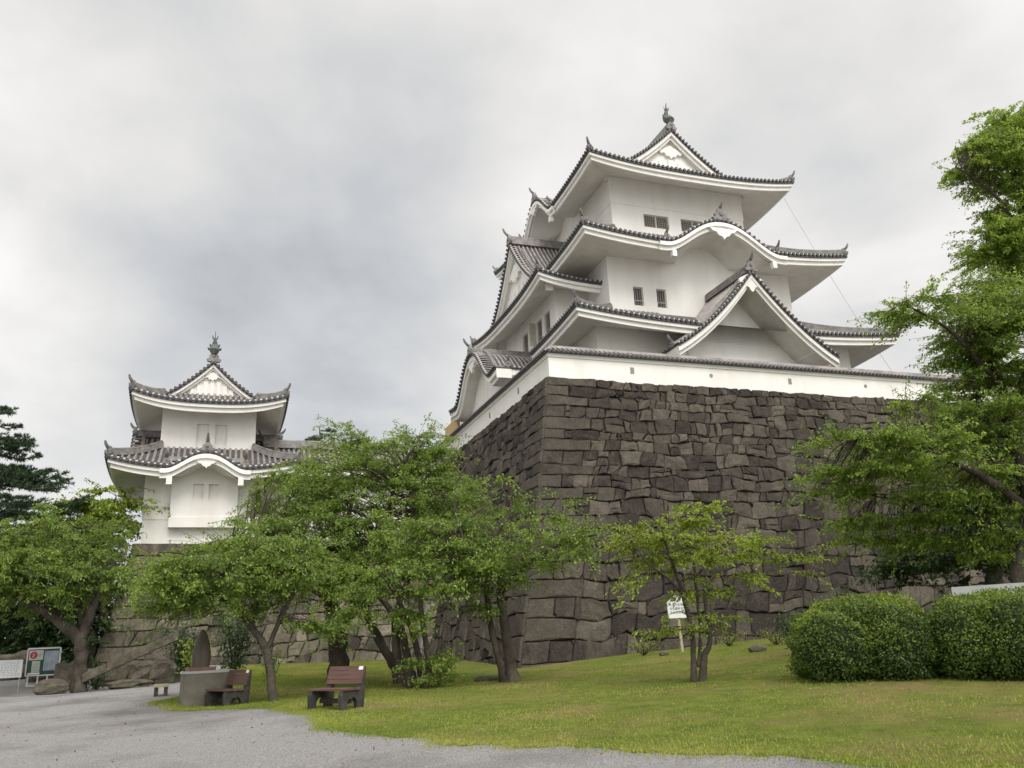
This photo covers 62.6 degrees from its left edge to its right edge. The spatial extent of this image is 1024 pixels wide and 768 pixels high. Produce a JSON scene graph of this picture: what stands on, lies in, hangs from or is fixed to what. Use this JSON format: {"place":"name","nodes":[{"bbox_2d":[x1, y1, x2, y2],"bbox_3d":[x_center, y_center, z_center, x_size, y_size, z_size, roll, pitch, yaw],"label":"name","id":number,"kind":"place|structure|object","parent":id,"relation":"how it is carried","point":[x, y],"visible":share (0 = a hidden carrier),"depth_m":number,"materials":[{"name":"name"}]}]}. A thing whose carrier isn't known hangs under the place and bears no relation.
{"place":"outdoors","nodes":[
{"label":"outdoors","id":0,"kind":"place"},
{"bbox_2d":[0,657,885,767],"bbox_3d":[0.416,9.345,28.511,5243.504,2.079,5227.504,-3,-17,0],"label":"gravel ground","id":1,"kind":"structure","parent":0,"point":[44,731],"depth_m":13.79,"materials":[{"name":"grey gravel"}]},
{"bbox_2d":[0,660,23,691],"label":"text board","id":2,"kind":"object","parent":1,"relation":"on","point":[11,668],"visible":1,"depth_m":34.35,"materials":[{"name":"white paint"}]},
{"bbox_2d":[0,650,27,680],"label":"rock","id":3,"kind":"object","parent":1,"relation":"on","point":[21,655],"visible":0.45,"depth_m":38.02,"materials":[{"name":"beige stone"}]},
{"bbox_2d":[0,522,73,655],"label":"broadleaf tree","id":4,"kind":"object","parent":1,"relation":"on","point":[24,639],"visible":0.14,"depth_m":41.71,"materials":[{"name":"green plant"}]},
{"bbox_2d":[23,671,53,681],"bbox_3d":[-20.675,12.792,37.179,1.578,0.822,1.054,-3,-17,0],"label":"rock","id":5,"kind":"object","parent":1,"relation":"on","point":[33,678],"visible":0.13,"depth_m":36.75,"materials":[{"name":"grey stone"}]},
{"bbox_2d":[25,647,61,686],"bbox_3d":[-19.944,12.052,35.824,1.330,1.618,0.160,0,-17,-8],"label":"guide board","id":6,"kind":"object","parent":1,"relation":"on","point":[42,661],"visible":0.85,"depth_m":35.83,"materials":[{"name":"white paint"}]},
{"bbox_2d":[0,405,92,549],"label":"pine tree","id":7,"kind":"object","parent":1,"relation":"on","point":[21,476],"visible":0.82,"depth_m":41.26,"materials":[{"name":"green plant"}]},
{"bbox_2d":[33,679,68,694],"bbox_3d":[-17.085,11.307,31.290,1.186,0.691,0.742,-1,-17,-5],"label":"rock","id":8,"kind":"object","parent":1,"relation":"on","point":[50,686],"visible":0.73,"depth_m":31.05,"materials":[{"name":"beige stone"}]},
{"bbox_2d":[3,583,116,661],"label":"broadleaf tree","id":9,"kind":"object","parent":1,"relation":"on","point":[110,599],"visible":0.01,"depth_m":50.56,"materials":[{"name":"green plant"}]},
{"bbox_2d":[53,660,73,690],"bbox_3d":[-17.691,11.758,33.747,1.047,1.498,0.987,-3,-17,0],"label":"rock","id":10,"kind":"object","parent":1,"relation":"on","point":[63,671],"visible":0.41,"depth_m":33.45,"materials":[{"name":"stone"}]},
{"bbox_2d":[0,527,145,667],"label":"broadleaf tree","id":11,"kind":"object","parent":1,"relation":"on","point":[49,629],"visible":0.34,"depth_m":41.50,"materials":[{"name":"green plant"}]},
{"bbox_2d":[0,502,149,692],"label":"cherry tree","id":12,"kind":"object","parent":1,"relation":"on","point":[26,565],"visible":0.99,"depth_m":32.87,"materials":[{"name":"green plant"}]},
{"bbox_2d":[8,478,170,658],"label":"broadleaf tree","id":13,"kind":"object","parent":1,"relation":"on","point":[104,507],"visible":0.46,"depth_m":43.74,"materials":[{"name":"green plant"}]},
{"bbox_2d":[88,671,112,689],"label":"young shrub","id":14,"kind":"object","parent":1,"relation":"on","point":[96,681],"visible":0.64,"depth_m":33.11,"materials":[{"name":"green plant"}]},
{"bbox_2d":[99,655,133,686],"bbox_3d":[-16.288,11.922,34.712,1.548,1.446,1.006,-3,-17,0],"label":"rock","id":15,"kind":"object","parent":1,"relation":"on","point":[120,672],"visible":0.25,"depth_m":34.32,"materials":[{"name":"beige stone"}]},
{"bbox_2d":[105,679,153,688],"bbox_3d":[-14.884,11.646,32.688,1.956,0.384,0.934,-3,-17,0],"label":"rock","id":16,"kind":"object","parent":1,"relation":"on","point":[126,683],"visible":0.8,"depth_m":32.37,"materials":[{"name":"beige stone"}]},
{"bbox_2d":[82,630,179,682],"bbox_3d":[-14.707,10.526,32.590,3.466,1.790,0.240,-1,-17,-5],"label":"sloping log","id":17,"kind":"object","parent":1,"relation":"on","point":[128,657],"visible":1,"depth_m":32.48,"materials":[{"name":"wood"}]},
{"bbox_2d":[127,660,153,683],"bbox_3d":[-15.162,11.965,34.653,1.456,1.178,1.078,5,-18,-22],"label":"rock","id":18,"kind":"object","parent":1,"relation":"on","point":[140,670],"visible":0.43,"depth_m":34.32,"materials":[{"name":"beige stone"}]},
{"bbox_2d":[144,643,174,660],"bbox_3d":[-15.552,12.355,37.234,1.267,2.021,0.986,-3,-17,0],"label":"rock","id":19,"kind":"object","parent":1,"relation":"on","point":[154,655],"visible":0.15,"depth_m":37.00,"materials":[{"name":"beige stone"}]},
{"bbox_2d":[153,680,168,696],"bbox_3d":[-10.101,8.780,24.255,0.400,0.470,0.380,4,-18,-19],"label":"stool","id":20,"kind":"object","parent":1,"relation":"on","point":[162,683],"visible":0.82,"depth_m":24.14,"materials":[{"name":"brown wood"}]},
{"bbox_2d":[149,656,187,683],"bbox_3d":[-13.980,11.692,34.218,1.400,1.252,1.140,-3,-17,0],"label":"rock","id":21,"kind":"object","parent":1,"relation":"on","point":[162,668],"visible":0.59,"depth_m":33.80,"materials":[{"name":"beige stone"}]},
{"bbox_2d":[158,617,201,675],"bbox_3d":[-13.643,10.830,34.538,1.991,2.647,2.416,-3,-17,0],"label":"young shrub","id":22,"kind":"object","parent":1,"relation":"on","point":[179,649],"visible":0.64,"depth_m":34.28,"materials":[{"name":"green plant"}]},
{"bbox_2d":[91,543,442,667],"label":"terrace stone wall","id":23,"kind":"structure","parent":1,"relation":"on","point":[293,646],"depth_m":44.38,"materials":[{"name":"grey stone"}]},
{"bbox_2d":[104,332,302,543],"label":"corner tower","id":24,"kind":"structure","parent":23,"relation":"on","point":[196,453],"depth_m":46.71,"materials":[{"name":"white paint"}]},
{"bbox_2d":[193,484,203,499],"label":"blind window","id":25,"kind":"structure","parent":24,"relation":"in","point":[198,490],"depth_m":46.24,"materials":[{"name":"white paint"}]},
{"bbox_2d":[196,425,208,446],"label":"blind window","id":26,"kind":"structure","parent":24,"relation":"in","point":[202,430],"depth_m":48.30,"materials":[{"name":"white paint"}]},
{"bbox_2d":[208,485,218,499],"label":"blind window","id":27,"kind":"structure","parent":24,"relation":"in","point":[213,494],"depth_m":46.50,"materials":[{"name":"white paint"}]},
{"bbox_2d":[214,425,227,447],"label":"blind window","id":28,"kind":"structure","parent":24,"relation":"in","point":[220,431],"depth_m":48.62,"materials":[{"name":"white paint"}]},
{"bbox_2d":[305,428,336,440],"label":"pine tree","id":29,"kind":"object","parent":23,"relation":"on","point":[313,437],"visible":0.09,"depth_m":62.74,"materials":[{"name":"green plant"}]},
{"bbox_2d":[258,429,409,541],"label":"gallery building","id":30,"kind":"structure","parent":23,"relation":"on","point":[289,446],"depth_m":51.32,"materials":[{"name":"white paint"}]},
{"bbox_2d":[0,0,1023,630],"label":"sky","id":31,"kind":"structure","parent":0,"point":[328,190],"materials":[{"name":"white"}]},
{"bbox_2d":[136,636,1023,767],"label":"lawn","id":32,"kind":"structure","parent":0,"point":[479,668],"depth_m":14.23,"materials":[{"name":"green plant"}]},
{"bbox_2d":[169,631,215,673],"bbox_3d":[-9.002,7.977,24.010,1.301,1.776,1.144,-18,-23,42],"label":"sapling","id":33,"kind":"object","parent":32,"relation":"on","point":[188,661],"visible":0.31,"depth_m":24.07,"materials":[{"name":"green plant"}]},
{"bbox_2d":[179,669,234,706],"bbox_3d":[-8.041,8.037,22.152,1.250,0.960,0.760,7,-19,-29],"label":"stele pedestal","id":34,"kind":"object","parent":32,"relation":"on","point":[194,685],"visible":0.64,"depth_m":21.81,"materials":[{"name":"concrete"}]},
{"bbox_2d":[185,629,215,670],"bbox_3d":[-8.252,7.076,22.420,0.680,1.050,0.520,7,-19,-29],"label":"stone stele","id":35,"kind":"object","parent":34,"relation":"on","point":[201,657],"visible":1,"depth_m":22.26,"materials":[{"name":"stone"}]},
{"bbox_2d":[204,670,251,706],"bbox_3d":[-7.213,7.735,21.395,0.695,0.877,1.200,13,-23,-42],"label":"park bench","id":36,"kind":"object","parent":32,"relation":"on","point":[227,694],"visible":0.91,"depth_m":21.33,"materials":[{"name":"brown wood"}]},
{"bbox_2d":[110,518,358,701],"bbox_3d":[-7.140,5.919,21.915,6.157,4.720,5.112,6,-19,-26],"label":"cherry tree","id":37,"kind":"object","parent":32,"relation":"on","point":[284,564],"visible":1,"depth_m":21.20,"materials":[{"name":"green plant"}]},
{"bbox_2d":[209,613,264,673],"bbox_3d":[-10.628,10.051,32.594,2.391,2.753,2.106,14,-23,-43],"label":"young shrub","id":38,"kind":"object","parent":32,"relation":"on","point":[235,651],"visible":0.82,"depth_m":32.40,"materials":[{"name":"green plant"}]},
{"bbox_2d":[251,641,287,690],"bbox_3d":[-6.142,7.219,21.209,0.942,1.491,0.537,-7,-18,14],"label":"young shrub","id":39,"kind":"object","parent":32,"relation":"on","point":[273,659],"visible":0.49,"depth_m":21.22,"materials":[{"name":"green plant"}]},
{"bbox_2d":[307,666,365,710],"bbox_3d":[-3.856,6.686,18.537,1.200,0.877,0.695,-15,-21,35],"label":"park bench","id":40,"kind":"object","parent":32,"relation":"on","point":[354,696],"visible":0.94,"depth_m":18.53,"materials":[{"name":"brown wood"}]},
{"bbox_2d":[193,412,492,681],"bbox_3d":[-5.707,5.448,28.488,10.186,9.434,7.927,-3,-17,0],"label":"cherry tree","id":41,"kind":"object","parent":32,"relation":"on","point":[299,510],"visible":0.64,"depth_m":28.60,"materials":[{"name":"green plant"}]},
{"bbox_2d":[283,483,510,683],"bbox_3d":[-3.650,6.489,27.470,8.072,6.501,4.457,6,-19,-27],"label":"cherry tree","id":42,"kind":"object","parent":32,"relation":"on","point":[386,652],"visible":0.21,"depth_m":26.39,"materials":[{"name":"green plant"}]},
{"bbox_2d":[303,504,529,690],"bbox_3d":[-2.688,6.169,24.323,6.645,5.499,5.212,-3,-17,0],"label":"cherry tree","id":43,"kind":"object","parent":32,"relation":"on","point":[399,617],"visible":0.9,"depth_m":23.83,"materials":[{"name":"green plant"}]},
{"bbox_2d":[416,598,426,674],"bbox_3d":[-3.005,8.453,28.046,0.108,2.609,0.725,10,-21,-34],"label":"prop pole","id":44,"kind":"object","parent":32,"relation":"on","point":[421,639],"visible":0.15,"depth_m":28.01,"materials":[{"name":"white wood"}]},
{"bbox_2d":[474,675,498,681],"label":"flat stone","id":45,"kind":"object","parent":32,"relation":"on","point":[486,678],"visible":0.54,"depth_m":25.34,"materials":[{"name":"stone"}]},
{"bbox_2d":[0,643,1010,767],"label":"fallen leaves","id":46,"kind":"object","parent":32,"relation":"on","point":[601,753],"visible":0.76,"depth_m":15.59,"materials":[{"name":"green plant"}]},
{"bbox_2d":[388,442,636,682],"bbox_3d":[0.004,5.095,24.929,7.054,7.411,5.840,-3,-17,0],"label":"cherry tree","id":47,"kind":"object","parent":32,"relation":"on","point":[507,668],"visible":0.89,"depth_m":24.69,"materials":[{"name":"green plant"}]},
{"bbox_2d":[622,637,669,656],"bbox_3d":[4.918,9.673,30.850,1.890,0.855,1.618,-3,-17,0],"label":"weed clump","id":48,"kind":"object","parent":32,"relation":"on","point":[645,651],"visible":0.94,"depth_m":30.93,"materials":[{"name":"green plant"}]},
{"bbox_2d":[659,651,668,655],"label":"flat stone","id":49,"kind":"object","parent":32,"relation":"on","point":[662,653],"visible":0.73,"depth_m":29.36,"materials":[{"name":"beige stone"}]},
{"bbox_2d":[667,596,686,651],"bbox_3d":[6.005,8.712,30.273,0.757,2.180,0.128,-1,-17,-4],"label":"notice","id":50,"kind":"object","parent":32,"relation":"on","point":[671,609],"visible":0.56,"depth_m":30.35,"materials":[{"name":"white wood"}]},
{"bbox_2d":[411,376,1009,667],"bbox_3d":[10.678,11.014,54.882,34.876,13.769,34.654,3,-18,-19],"label":"castle stone base","id":51,"kind":"object","parent":32,"relation":"on","point":[634,453],"visible":0.41,"depth_m":39.46,"materials":[{"name":"grey stone"}]},
{"bbox_2d":[433,105,900,446],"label":"castle keep","id":52,"kind":"structure","parent":51,"relation":"on","point":[654,246],"depth_m":51.63,"materials":[{"name":"white paint"}]},
{"bbox_2d":[524,334,528,351],"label":"window","id":53,"kind":"structure","parent":52,"relation":"in","point":[526,337],"depth_m":56.66,"materials":[{"name":"grey wood"}]},
{"bbox_2d":[537,319,542,341],"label":"window","id":54,"kind":"structure","parent":52,"relation":"in","point":[539,323],"depth_m":54.26,"materials":[{"name":"grey wood"}]},
{"bbox_2d":[545,311,550,333],"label":"window","id":55,"kind":"structure","parent":52,"relation":"in","point":[547,315],"depth_m":53.05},
{"bbox_2d":[633,287,643,305],"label":"window","id":56,"kind":"structure","parent":52,"relation":"in","point":[638,296],"depth_m":50.33,"materials":[{"name":"grey wood"}]},
{"bbox_2d":[643,215,667,228],"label":"window","id":57,"kind":"structure","parent":52,"relation":"in","point":[649,221],"depth_m":54.26,"materials":[{"name":"grey wood"}]},
{"bbox_2d":[656,290,666,307],"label":"window","id":58,"kind":"structure","parent":52,"relation":"in","point":[661,299],"depth_m":50.83,"materials":[{"name":"grey wood"}]},
{"bbox_2d":[681,220,699,230],"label":"window","id":59,"kind":"structure","parent":52,"relation":"in","point":[685,225],"depth_m":55.06,"materials":[{"name":"grey wood"}]},
{"bbox_2d":[786,202,890,369],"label":"cable","id":60,"kind":"object","parent":52,"relation":"hanging from","point":[830,276],"visible":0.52,"depth_m":53.78,"materials":[{"name":"silver metal"}]},
{"bbox_2d":[416,345,1013,477],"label":"parapet wall","id":61,"kind":"structure","parent":51,"relation":"on","point":[610,365],"depth_m":43.82,"materials":[{"name":"white paint"}]},
{"bbox_2d":[595,499,836,681],"bbox_3d":[4.807,4.770,19.524,6.010,4.233,2.730,2,-18,-15],"label":"cherry tree","id":62,"kind":"object","parent":32,"relation":"on","point":[705,556],"visible":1,"depth_m":19.36,"materials":[{"name":"green plant"}]},
{"bbox_2d":[713,629,748,647],"bbox_3d":[8.203,9.537,31.349,1.901,0.830,1.825,-3,-17,0],"label":"weed clump","id":63,"kind":"object","parent":32,"relation":"on","point":[732,641],"visible":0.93,"depth_m":31.33,"materials":[{"name":"green plant"}]},
{"bbox_2d":[748,645,766,652],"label":"flat stone","id":64,"kind":"object","parent":32,"relation":"on","point":[756,648],"visible":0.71,"depth_m":27.03,"materials":[{"name":"grey stone"}]},
{"bbox_2d":[753,628,786,644],"bbox_3d":[9.327,8.941,29.630,1.810,0.738,1.798,-3,-17,0],"label":"weed clump","id":65,"kind":"object","parent":32,"relation":"on","point":[770,638],"visible":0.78,"depth_m":29.49,"materials":[{"name":"green plant"}]},
{"bbox_2d":[763,606,801,654],"bbox_3d":[7.987,7.129,24.330,1.091,1.385,1.195,7,-19,-28],"label":"young shrub","id":66,"kind":"object","parent":32,"relation":"on","point":[785,624],"visible":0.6,"depth_m":24.34,"materials":[{"name":"green plant"}]},
{"bbox_2d":[779,589,939,682],"bbox_3d":[6.868,5.059,16.579,3.030,1.926,3.051,-3,-17,0],"label":"clipped hedge","id":67,"kind":"object","parent":32,"relation":"on","point":[880,636],"visible":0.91,"depth_m":15.67,"materials":[{"name":"green plant"}]},
{"bbox_2d":[773,265,1023,582],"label":"cherry tree","id":68,"kind":"object","parent":32,"relation":"on","point":[984,335],"visible":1,"depth_m":21.35,"materials":[{"name":"green plant"}]},
{"bbox_2d":[834,425,1023,603],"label":"broadleaf tree","id":69,"kind":"object","parent":32,"relation":"on","point":[992,571],"visible":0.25,"depth_m":26.20,"materials":[{"name":"green plant"}]},
{"bbox_2d":[924,585,1023,680],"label":"clipped hedge","id":70,"kind":"object","parent":32,"relation":"on","point":[979,635],"visible":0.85,"depth_m":14.83,"materials":[{"name":"green plant"}]},
{"bbox_2d":[931,100,1023,549],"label":"broadleaf tree","id":71,"kind":"object","parent":32,"relation":"on","point":[998,145],"visible":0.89,"depth_m":31.58,"materials":[{"name":"green plant"}]},
{"bbox_2d":[951,582,1023,596],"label":"concrete block","id":72,"kind":"structure","parent":32,"relation":"on","point":[963,589],"depth_m":18.25,"materials":[{"name":"grey concrete"}]}
]}

